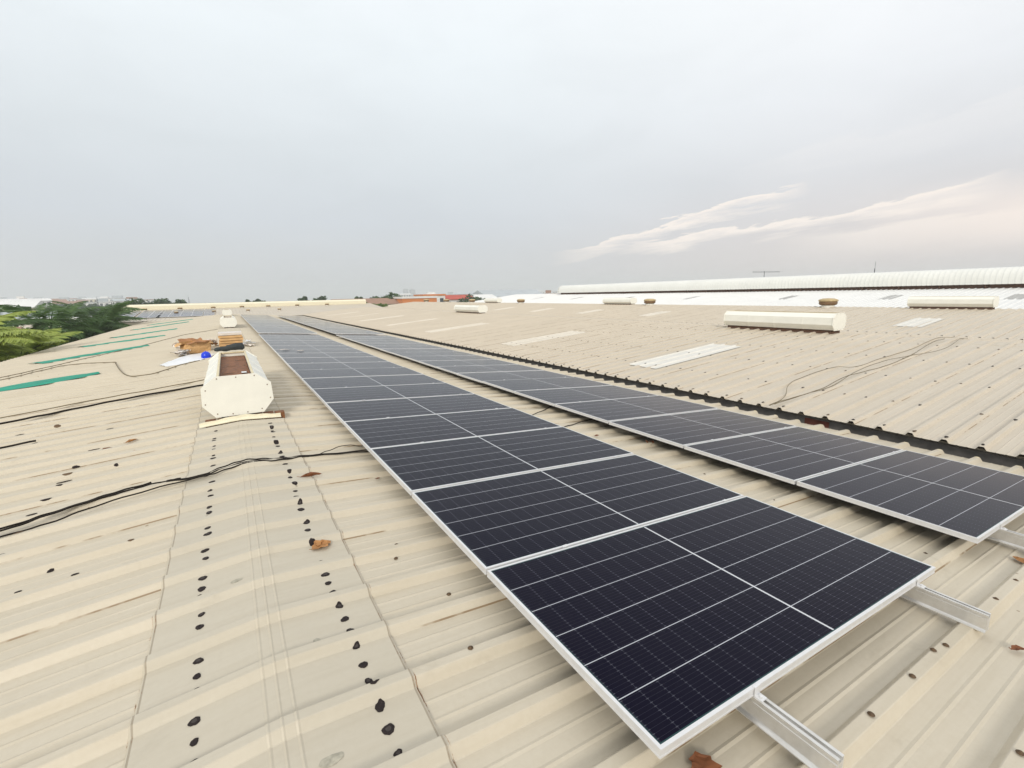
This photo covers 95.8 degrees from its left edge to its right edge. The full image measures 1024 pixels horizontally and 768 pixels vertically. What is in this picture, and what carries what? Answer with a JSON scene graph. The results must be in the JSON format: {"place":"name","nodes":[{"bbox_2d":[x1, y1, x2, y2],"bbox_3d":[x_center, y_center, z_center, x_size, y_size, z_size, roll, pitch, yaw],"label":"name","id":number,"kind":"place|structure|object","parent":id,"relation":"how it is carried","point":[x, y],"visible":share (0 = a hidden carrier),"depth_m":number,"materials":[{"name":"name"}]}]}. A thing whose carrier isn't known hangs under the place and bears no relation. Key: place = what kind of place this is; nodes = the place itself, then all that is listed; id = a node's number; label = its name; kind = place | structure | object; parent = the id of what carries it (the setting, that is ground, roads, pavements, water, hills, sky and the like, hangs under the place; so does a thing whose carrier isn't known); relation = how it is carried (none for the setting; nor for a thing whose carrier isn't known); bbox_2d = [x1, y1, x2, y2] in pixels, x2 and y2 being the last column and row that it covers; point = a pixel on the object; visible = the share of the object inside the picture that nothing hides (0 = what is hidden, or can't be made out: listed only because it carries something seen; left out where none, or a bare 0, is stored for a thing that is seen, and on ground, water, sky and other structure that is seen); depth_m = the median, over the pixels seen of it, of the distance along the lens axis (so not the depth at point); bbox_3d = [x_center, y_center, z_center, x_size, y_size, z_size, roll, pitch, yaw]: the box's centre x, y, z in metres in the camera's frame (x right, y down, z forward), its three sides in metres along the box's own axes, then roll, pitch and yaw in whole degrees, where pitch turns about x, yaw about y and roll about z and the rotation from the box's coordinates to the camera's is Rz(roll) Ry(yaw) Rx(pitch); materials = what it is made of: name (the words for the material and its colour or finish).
{"place":"outdoors","nodes":[
{"label":"outdoors","id":0,"kind":"place"},
{"bbox_2d":[0,301,46,310],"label":"distant building","id":1,"kind":"structure","parent":0,"point":[32,304],"depth_m":132.92,"materials":[{"name":"grey"}]},
{"bbox_2d":[84,299,110,305],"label":"distant building","id":2,"kind":"structure","parent":0,"point":[102,302],"depth_m":379.84,"materials":[{"name":"grey"}]},
{"bbox_2d":[208,300,310,302],"bbox_3d":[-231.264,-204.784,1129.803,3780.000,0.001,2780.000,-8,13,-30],"label":"ground","id":3,"kind":"structure","parent":0,"point":[227,302],"depth_m":1922.74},
{"bbox_2d":[0,315,20,356],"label":"palm tree","id":4,"kind":"object","parent":3,"relation":"on","point":[4,328],"visible":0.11,"depth_m":22.88,"materials":[{"name":"green plant"}]},
{"bbox_2d":[0,311,51,361],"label":"palm tree","id":5,"kind":"object","parent":3,"relation":"on","point":[12,335],"visible":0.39,"depth_m":18.47,"materials":[{"name":"green plant"}]},
{"bbox_2d":[0,298,52,305],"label":"distant building","id":6,"kind":"structure","parent":3,"relation":"on","point":[46,300],"depth_m":310.65,"materials":[{"name":"grey"}]},
{"bbox_2d":[0,312,71,345],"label":"palm tree","id":7,"kind":"object","parent":3,"relation":"on","point":[26,322],"visible":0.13,"depth_m":31.46,"materials":[{"name":"green plant"}]},
{"bbox_2d":[0,326,82,359],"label":"palm tree","id":8,"kind":"object","parent":3,"relation":"on","point":[47,342],"visible":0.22,"depth_m":23.74,"materials":[{"name":"green plant"}]},
{"bbox_2d":[0,301,114,344],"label":"palm tree","id":9,"kind":"object","parent":3,"relation":"on","point":[62,315],"visible":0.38,"depth_m":33.88,"materials":[{"name":"green plant"}]},
{"bbox_2d":[0,300,153,317],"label":"woodland","id":10,"kind":"object","parent":3,"relation":"on","point":[90,312],"visible":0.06,"depth_m":108.08,"materials":[{"name":"green plant"}]},
{"bbox_2d":[48,301,139,332],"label":"palm tree","id":11,"kind":"object","parent":3,"relation":"on","point":[80,315],"visible":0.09,"depth_m":42.67,"materials":[{"name":"green plant"}]},
{"bbox_2d":[47,301,146,345],"bbox_3d":[-34.794,-1.344,39.387,6.927,11.201,7.461,-8,13,-30],"label":"palm tree","id":12,"kind":"object","parent":3,"relation":"on","point":[115,313],"visible":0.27,"depth_m":38.85,"materials":[{"name":"green plant"}]},
{"bbox_2d":[125,298,147,304],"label":"leafy tree","id":13,"kind":"object","parent":3,"relation":"on","point":[138,302],"visible":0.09,"depth_m":116.39,"materials":[{"name":"green plant"}]},
{"bbox_2d":[151,298,171,303],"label":"leafy tree","id":14,"kind":"object","parent":3,"relation":"on","point":[162,301],"visible":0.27,"depth_m":120.47,"materials":[{"name":"green plant"}]},
{"bbox_2d":[103,303,383,331],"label":"warehouse","id":15,"kind":"structure","parent":3,"relation":"on","point":[300,310],"depth_m":57.32,"materials":[{"name":"metal"}]},
{"bbox_2d":[126,299,365,310],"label":"parapet","id":16,"kind":"object","parent":15,"relation":"on","point":[233,304],"visible":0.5,"depth_m":60.04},
{"bbox_2d":[331,298,399,304],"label":"distant building","id":17,"kind":"structure","parent":3,"relation":"on","point":[387,301],"depth_m":114.46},
{"bbox_2d":[374,292,401,298],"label":"leafy tree","id":18,"kind":"object","parent":3,"relation":"on","point":[390,295],"visible":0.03,"depth_m":118.92,"materials":[{"name":"green plant"}]},
{"bbox_2d":[393,296,437,302],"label":"orange building","id":19,"kind":"structure","parent":3,"relation":"on","point":[407,299],"depth_m":115.32,"materials":[{"name":"paint"}]},
{"bbox_2d":[413,294,445,301],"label":"distant building","id":20,"kind":"structure","parent":3,"relation":"on","point":[441,298],"depth_m":141.79,"materials":[{"name":"grey"}]},
{"bbox_2d":[445,295,468,301],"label":"distant building","id":21,"kind":"structure","parent":3,"relation":"on","point":[453,298],"depth_m":147.67,"materials":[{"name":"red"}]},
{"bbox_2d":[458,294,484,301],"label":"leafy tree","id":22,"kind":"object","parent":3,"relation":"on","point":[472,297],"visible":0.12,"depth_m":147.19,"materials":[{"name":"green plant"}]},
{"bbox_2d":[0,314,1023,767],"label":"warehouse","id":23,"kind":"structure","parent":3,"relation":"on","point":[228,618],"depth_m":2.31,"materials":[{"name":"metal"}]},
{"bbox_2d":[0,372,98,390],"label":"green net","id":24,"kind":"object","parent":23,"relation":"on","point":[33,383],"visible":1,"depth_m":10.24,"materials":[{"name":"plastic"}]},
{"bbox_2d":[0,493,117,531],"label":"cable","id":25,"kind":"object","parent":23,"relation":"on","point":[57,512],"visible":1,"depth_m":3.47,"materials":[{"name":"black plastic"}]},
{"bbox_2d":[0,482,151,529],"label":"cable","id":26,"kind":"object","parent":23,"relation":"on","point":[72,505],"visible":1,"depth_m":3.51,"materials":[{"name":"black plastic"}]},
{"bbox_2d":[29,345,148,363],"bbox_3d":[-14.482,-1.060,16.127,0.903,0.252,3.471,2,12,17],"label":"green net","id":27,"kind":"object","parent":23,"relation":"on","point":[50,361],"visible":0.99,"depth_m":15.69,"materials":[{"name":"plastic"}]},
{"bbox_2d":[1,477,180,531],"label":"cable","id":28,"kind":"object","parent":23,"relation":"on","point":[131,489],"visible":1,"depth_m":3.82,"materials":[{"name":"black plastic"}]},
{"bbox_2d":[1,360,199,379],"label":"wire","id":29,"kind":"object","parent":23,"relation":"on","point":[104,362],"visible":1,"depth_m":11.62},
{"bbox_2d":[0,384,202,424],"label":"conduit","id":30,"kind":"object","parent":23,"relation":"on","point":[97,404],"visible":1,"depth_m":7.31,"materials":[{"name":"black"}]},
{"bbox_2d":[0,379,203,417],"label":"conduit","id":31,"kind":"object","parent":23,"relation":"on","point":[98,399],"visible":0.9,"depth_m":7.76,"materials":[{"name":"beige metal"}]},
{"bbox_2d":[0,329,216,377],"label":"wire","id":32,"kind":"object","parent":23,"relation":"on","point":[93,356],"visible":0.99,"depth_m":14.67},
{"bbox_2d":[80,335,165,346],"bbox_3d":[-17.695,-1.974,21.172,0.778,0.254,3.287,4,12,25],"label":"green net","id":33,"kind":"object","parent":23,"relation":"on","point":[122,341],"visible":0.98,"depth_m":20.89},
{"bbox_2d":[170,349,190,355],"bbox_3d":[-9.481,-0.906,13.318,0.408,0.189,0.495,3,12,22],"label":"plastic bag","id":34,"kind":"object","parent":23,"relation":"on","point":[180,352],"visible":0.99,"depth_m":13.31,"materials":[{"name":"white plastic"}]},
{"bbox_2d":[0,451,368,537],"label":"cable","id":35,"kind":"object","parent":23,"relation":"on","point":[170,484],"visible":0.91,"depth_m":3.79,"materials":[{"name":"black plastic"}]},
{"bbox_2d":[161,353,212,366],"bbox_3d":[-8.629,-0.691,12.420,0.963,0.112,2.658,-5,12,-17],"label":"plastic sheet","id":36,"kind":"object","parent":23,"relation":"on","point":[186,359],"visible":0.85,"depth_m":11.93,"materials":[{"name":"plastic"}]},
{"bbox_2d":[174,337,214,353],"bbox_3d":[-9.454,-1.152,13.810,0.938,0.414,0.990,8,14,38],"label":"torn carton","id":37,"kind":"object","parent":23,"relation":"on","point":[198,345],"visible":0.89,"depth_m":13.67,"materials":[{"name":"cardboard"}]},
{"bbox_2d":[220,315,236,327],"bbox_3d":[-15.694,-3.430,25.596,0.770,0.615,3.604,-8,13,-30],"label":"ridge ventilator","id":38,"kind":"object","parent":23,"relation":"on","point":[228,321],"visible":0.98,"depth_m":24.11,"materials":[{"name":"beige paint"}]},
{"bbox_2d":[166,457,292,481],"bbox_3d":[-2.456,0.744,4.147,1.050,0.051,0.101,-9,13,-33],"label":"cable","id":39,"kind":"object","parent":23,"relation":"on","point":[222,468],"visible":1,"depth_m":4.06,"materials":[{"name":"black plastic"}]},
{"bbox_2d":[218,331,243,346],"bbox_3d":[-9.256,-1.502,15.228,0.701,0.412,0.937,-8,13,-30],"label":"carton stack","id":40,"kind":"object","parent":23,"relation":"on","point":[228,338],"visible":0.94,"depth_m":14.87,"materials":[{"name":"cardboard"}]},
{"bbox_2d":[199,350,284,427],"bbox_3d":[-4.153,-0.031,7.018,0.928,0.636,3.172,-8,13,-30],"label":"ridge ventilator","id":41,"kind":"object","parent":23,"relation":"on","point":[237,386],"visible":0.98,"depth_m":5.79,"materials":[{"name":"beige paint"}]},
{"bbox_2d":[214,343,244,351],"bbox_3d":[-5.087,-0.660,8.324,0.478,0.139,0.188,-8,13,-30],"label":"cloth roll","id":42,"kind":"object","parent":41,"relation":"on","point":[236,346],"visible":1,"depth_m":8.29,"materials":[{"name":"fabric"}]},
{"bbox_2d":[166,449,366,480],"bbox_3d":[-2.106,0.713,4.388,1.903,0.111,0.163,-8,13,-30],"label":"cable","id":43,"kind":"object","parent":23,"relation":"on","point":[261,458],"visible":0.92,"depth_m":4.28,"materials":[{"name":"black plastic"}]},
{"bbox_2d":[309,540,330,549],"bbox_3d":[-1.185,0.993,2.857,0.136,0.022,0.108,-3,10,-31],"label":"dry leaf","id":44,"kind":"object","parent":23,"relation":"on","point":[324,543],"visible":1,"depth_m":2.87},
{"bbox_2d":[253,319,843,767],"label":"mounting rail","id":45,"kind":"object","parent":23,"relation":"on","point":[797,739],"visible":0.22,"depth_m":1.61,"materials":[{"name":"metal"}]},
{"bbox_2d":[259,334,320,335],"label":"solar panel","id":46,"kind":"object","parent":45,"relation":"on","point":[287,335],"visible":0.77,"depth_m":19.08,"materials":[{"name":"blue glass"}]},
{"bbox_2d":[260,336,325,337],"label":"solar panel","id":47,"kind":"object","parent":45,"relation":"on","point":[292,337],"visible":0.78,"depth_m":18.07,"materials":[{"name":"blue glass"}]},
{"bbox_2d":[262,338,333,340],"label":"solar panel","id":48,"kind":"object","parent":45,"relation":"on","point":[318,339],"visible":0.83,"depth_m":17.12,"materials":[{"name":"blue glass"}]},
{"bbox_2d":[265,340,338,342],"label":"solar panel","id":49,"kind":"object","parent":45,"relation":"on","point":[291,341],"visible":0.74,"depth_m":16.12,"materials":[{"name":"blue glass"}]},
{"bbox_2d":[267,343,346,345],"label":"solar panel","id":50,"kind":"object","parent":45,"relation":"on","point":[305,344],"visible":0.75,"depth_m":15.04,"materials":[{"name":"blue glass"}]},
{"bbox_2d":[270,346,354,349],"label":"solar panel","id":51,"kind":"object","parent":45,"relation":"on","point":[310,347],"visible":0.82,"depth_m":14.13,"materials":[{"name":"blue glass"}]},
{"bbox_2d":[273,349,362,353],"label":"solar panel","id":52,"kind":"object","parent":45,"relation":"on","point":[276,351],"visible":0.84,"depth_m":13.16,"materials":[{"name":"blue glass"}]},
{"bbox_2d":[287,362,402,371],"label":"solar panel","id":53,"kind":"object","parent":45,"relation":"on","point":[312,366],"visible":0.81,"depth_m":10.25,"materials":[{"name":"blue glass"}]},
{"bbox_2d":[294,367,421,379],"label":"solar panel","id":54,"kind":"object","parent":45,"relation":"on","point":[330,373],"visible":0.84,"depth_m":9.24,"materials":[{"name":"blue glass"}]},
{"bbox_2d":[302,374,444,390],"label":"solar panel","id":55,"kind":"object","parent":45,"relation":"on","point":[333,382],"visible":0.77,"depth_m":8.27,"materials":[{"name":"blue glass"}]},
{"bbox_2d":[312,383,473,404],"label":"solar panel","id":56,"kind":"object","parent":45,"relation":"on","point":[334,395],"visible":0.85,"depth_m":7.28,"materials":[{"name":"blue glass"}]},
{"bbox_2d":[325,394,510,424],"bbox_3d":[-1.273,0.314,6.410,2.280,0.035,1.140,-3,10,-31],"label":"solar panel","id":57,"kind":"object","parent":45,"relation":"on","point":[342,412],"visible":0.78,"depth_m":6.30,"materials":[{"name":"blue glass"}]},
{"bbox_2d":[344,408,561,451],"bbox_3d":[-0.669,0.489,5.435,2.280,0.035,1.140,-3,10,-31],"label":"solar panel","id":58,"kind":"object","parent":45,"relation":"on","point":[381,433],"visible":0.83,"depth_m":5.30,"materials":[{"name":"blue glass"}]},
{"bbox_2d":[370,427,633,495],"bbox_3d":[-0.067,0.664,4.463,2.280,0.035,1.140,-3,10,-31],"label":"solar panel","id":59,"kind":"object","parent":45,"relation":"on","point":[410,468],"visible":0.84,"depth_m":4.30,"materials":[{"name":"black glass"}]},
{"bbox_2d":[412,454,743,574],"bbox_3d":[0.537,0.846,3.490,2.280,0.036,1.140,-3,10,-31],"label":"solar panel","id":60,"kind":"object","parent":45,"relation":"on","point":[486,525],"visible":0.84,"depth_m":3.28,"materials":[{"name":"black glass"}]},
{"bbox_2d":[487,496,935,758],"bbox_3d":[1.139,1.022,2.517,2.280,0.035,1.140,-3,10,-31],"label":"solar panel","id":61,"kind":"object","parent":45,"relation":"on","point":[665,637],"visible":1,"depth_m":2.21,"materials":[{"name":"glass"}]},
{"bbox_2d":[276,319,990,632],"bbox_3d":[-10.452,-2.642,22.949,0.106,0.187,49.221,-8,13,-30],"label":"mounting rail","id":62,"kind":"object","parent":23,"relation":"on","point":[971,616],"visible":0.23,"depth_m":2.39,"materials":[{"name":"metal"}]},
{"bbox_2d":[257,331,316,333],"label":"solar panel","id":63,"kind":"object","parent":62,"relation":"on","point":[293,332],"visible":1,"depth_m":20.03,"materials":[{"name":"blue glass"}]},
{"bbox_2d":[277,352,375,358],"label":"solar panel","id":64,"kind":"object","parent":62,"relation":"on","point":[301,355],"visible":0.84,"depth_m":12.16,"materials":[{"name":"blue glass"}]},
{"bbox_2d":[282,357,388,363],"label":"solar panel","id":65,"kind":"object","parent":62,"relation":"on","point":[329,360],"visible":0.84,"depth_m":11.22,"materials":[{"name":"blue glass"}]},
{"bbox_2d":[296,319,1023,549],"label":"mounting rail","id":66,"kind":"object","parent":23,"relation":"on","point":[1008,537],"visible":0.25,"depth_m":3.24,"materials":[{"name":"metal"}]},
{"bbox_2d":[336,335,392,336],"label":"solar panel","id":67,"kind":"object","parent":66,"relation":"on","point":[364,336],"visible":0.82,"depth_m":20.49,"materials":[{"name":"blue glass"}]},
{"bbox_2d":[342,337,400,338],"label":"solar panel","id":68,"kind":"object","parent":66,"relation":"on","point":[371,338],"visible":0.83,"depth_m":19.46,"materials":[{"name":"blue glass"}]},
{"bbox_2d":[348,339,410,340],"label":"solar panel","id":69,"kind":"object","parent":66,"relation":"on","point":[379,340],"visible":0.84,"depth_m":18.52,"materials":[{"name":"blue glass"}]},
{"bbox_2d":[354,341,419,343],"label":"solar panel","id":70,"kind":"object","parent":66,"relation":"on","point":[360,342],"visible":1,"depth_m":17.60,"materials":[{"name":"blue glass"}]},
{"bbox_2d":[380,349,459,352],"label":"solar panel","id":71,"kind":"object","parent":66,"relation":"on","point":[416,350],"visible":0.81,"depth_m":14.71,"materials":[{"name":"blue glass"}]},
{"bbox_2d":[391,352,473,356],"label":"solar panel","id":72,"kind":"object","parent":66,"relation":"on","point":[402,354],"visible":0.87,"depth_m":13.71,"materials":[{"name":"black glass"}]},
{"bbox_2d":[404,355,495,361],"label":"solar panel","id":73,"kind":"object","parent":66,"relation":"on","point":[443,358],"visible":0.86,"depth_m":12.75,"materials":[{"name":"black glass"}]},
{"bbox_2d":[436,364,541,374],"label":"solar panel","id":74,"kind":"object","parent":66,"relation":"on","point":[480,368],"visible":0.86,"depth_m":10.79,"materials":[{"name":"black glass"}]},
{"bbox_2d":[457,370,572,382],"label":"solar panel","id":75,"kind":"object","parent":66,"relation":"on","point":[480,377],"visible":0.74,"depth_m":9.84,"materials":[{"name":"black glass"}]},
{"bbox_2d":[482,377,609,392],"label":"solar panel","id":76,"kind":"object","parent":66,"relation":"on","point":[512,386],"visible":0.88,"depth_m":8.85,"materials":[{"name":"black glass"}]},
{"bbox_2d":[514,385,656,405],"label":"solar panel","id":77,"kind":"object","parent":66,"relation":"on","point":[552,397],"visible":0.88,"depth_m":7.87,"materials":[{"name":"black glass"}]},
{"bbox_2d":[555,395,717,423],"bbox_3d":[1.905,0.353,7.007,2.280,0.037,1.140,-3,10,-31],"label":"solar panel","id":78,"kind":"object","parent":66,"relation":"on","point":[607,411],"visible":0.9,"depth_m":6.87,"materials":[{"name":"black glass"}]},
{"bbox_2d":[609,409,795,447],"bbox_3d":[2.508,0.537,6.035,2.280,0.037,1.140,-3,10,-31],"label":"solar panel","id":79,"kind":"object","parent":66,"relation":"on","point":[681,430],"visible":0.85,"depth_m":5.89,"materials":[{"name":"black glass"}]},
{"bbox_2d":[684,426,902,483],"bbox_3d":[3.111,0.716,5.062,2.280,0.037,1.140,-3,10,-31],"label":"solar panel","id":80,"kind":"object","parent":66,"relation":"on","point":[793,455],"visible":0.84,"depth_m":4.89,"materials":[{"name":"black glass"}]},
{"bbox_2d":[797,450,1023,543],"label":"solar panel","id":81,"kind":"object","parent":66,"relation":"on","point":[972,503],"visible":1,"depth_m":3.87,"materials":[{"name":"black glass"}]},
{"bbox_2d":[689,751,721,767],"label":"dry leaf","id":82,"kind":"object","parent":23,"relation":"on","point":[698,759],"visible":1,"depth_m":1.57,"materials":[{"name":"plant"}]},
{"bbox_2d":[303,307,1023,459],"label":"warehouse","id":83,"kind":"structure","parent":3,"relation":"on","point":[967,392],"depth_m":10.26,"materials":[{"name":"metal"}]},
{"bbox_2d":[454,305,487,313],"bbox_3d":[-3.004,-5.362,33.166,0.770,0.615,3.904,-8,13,-30],"label":"ridge ventilator","id":84,"kind":"object","parent":83,"relation":"on","point":[479,309],"visible":1,"depth_m":32.31,"materials":[{"name":"beige paint"}]},
{"bbox_2d":[723,310,846,333],"bbox_3d":[8.472,-1.983,14.643,0.770,0.615,3.404,-8,13,-30],"label":"ridge ventilator","id":85,"kind":"object","parent":83,"relation":"on","point":[822,322],"visible":0.99,"depth_m":14.14,"materials":[{"name":"beige paint"}]},
{"bbox_2d":[770,339,942,404],"bbox_3d":[7.354,-0.360,9.319,7.244,0.612,0.224,-8,13,-30],"label":"wire","id":86,"kind":"object","parent":83,"relation":"on","point":[855,373],"visible":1,"depth_m":8.94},
{"bbox_2d":[772,337,952,403],"bbox_3d":[7.647,-0.467,9.817,8.262,0.618,0.599,-8,13,-29],"label":"wire","id":87,"kind":"object","parent":83,"relation":"on","point":[854,366],"visible":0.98,"depth_m":9.53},
{"bbox_2d":[775,338,963,403],"bbox_3d":[7.742,-0.412,9.483,7.878,0.618,0.331,-7,12,-27],"label":"wire","id":88,"kind":"object","parent":83,"relation":"on","point":[860,369],"visible":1,"depth_m":9.05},
{"bbox_2d":[384,302,1023,339],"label":"warehouse","id":89,"kind":"structure","parent":3,"relation":"on","point":[1000,323],"depth_m":24.88,"materials":[{"name":"metal"}]},
{"bbox_2d":[484,298,501,302],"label":"ridge ventilator","id":90,"kind":"object","parent":89,"relation":"on","point":[492,300],"visible":1,"depth_m":60.17,"materials":[{"name":"beige paint"}]},
{"bbox_2d":[603,298,636,304],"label":"ridge ventilator","id":91,"kind":"object","parent":89,"relation":"on","point":[620,301],"visible":1,"depth_m":40.80,"materials":[{"name":"beige paint"}]},
{"bbox_2d":[818,298,838,307],"bbox_3d":[18.445,-4.693,26.997,1.000,0.630,0.985,-8,13,-30],"label":"mushroom vent","id":92,"kind":"object","parent":89,"relation":"on","point":[827,302],"visible":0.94,"depth_m":26.70,"materials":[{"name":"metal"}]},
{"bbox_2d":[907,296,998,309],"bbox_3d":[21.268,-3.932,22.424,0.770,0.615,3.154,-8,13,-30],"label":"ridge ventilator","id":93,"kind":"object","parent":89,"relation":"on","point":[965,302],"visible":1,"depth_m":22.10,"materials":[{"name":"beige paint"}]},
{"bbox_2d":[473,294,496,299],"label":"distant building","id":94,"kind":"structure","parent":0,"point":[482,296],"depth_m":165.23,"materials":[{"name":"grey"}]},
{"bbox_2d":[472,289,543,296],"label":"distant building","id":95,"kind":"structure","parent":0,"point":[499,293],"depth_m":179.59,"materials":[{"name":"grey"}]},
{"bbox_2d":[0,0,1023,302],"label":"sky","id":96,"kind":"structure","parent":0,"point":[202,151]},
{"bbox_2d":[475,287,1023,308],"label":"industrial hall","id":97,"kind":"structure","parent":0,"point":[1012,298],"depth_m":37.88,"materials":[{"name":"metal"}]},
{"bbox_2d":[558,266,1023,294],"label":"roof ventilator","id":98,"kind":"object","parent":97,"relation":"on","point":[1003,277],"visible":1,"depth_m":38.86,"materials":[{"name":"metal"}]},
{"bbox_3d":[-7.895,-2.774,24.509,0.106,0.187,49.221,-8,13,-30],"label":"mounting rail","id":99,"kind":"object","parent":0,"visible":0},
{"bbox_2d":[330,332,385,334],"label":"solar panel","id":100,"kind":"object","parent":99,"relation":"on","point":[375,333],"visible":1,"depth_m":21.66,"materials":[{"name":"black glass"}]},
{"bbox_2d":[362,343,432,345],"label":"solar panel","id":101,"kind":"object","parent":99,"relation":"on","point":[395,344],"visible":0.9,"depth_m":16.66,"materials":[{"name":"black glass"}]},
{"bbox_2d":[370,346,445,349],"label":"solar panel","id":102,"kind":"object","parent":99,"relation":"on","point":[406,347],"visible":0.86,"depth_m":15.57,"materials":[{"name":"black glass"}]},
{"bbox_2d":[419,360,514,367],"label":"solar panel","id":103,"kind":"object","parent":99,"relation":"on","point":[434,364],"visible":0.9,"depth_m":11.79,"materials":[{"name":"black glass"}]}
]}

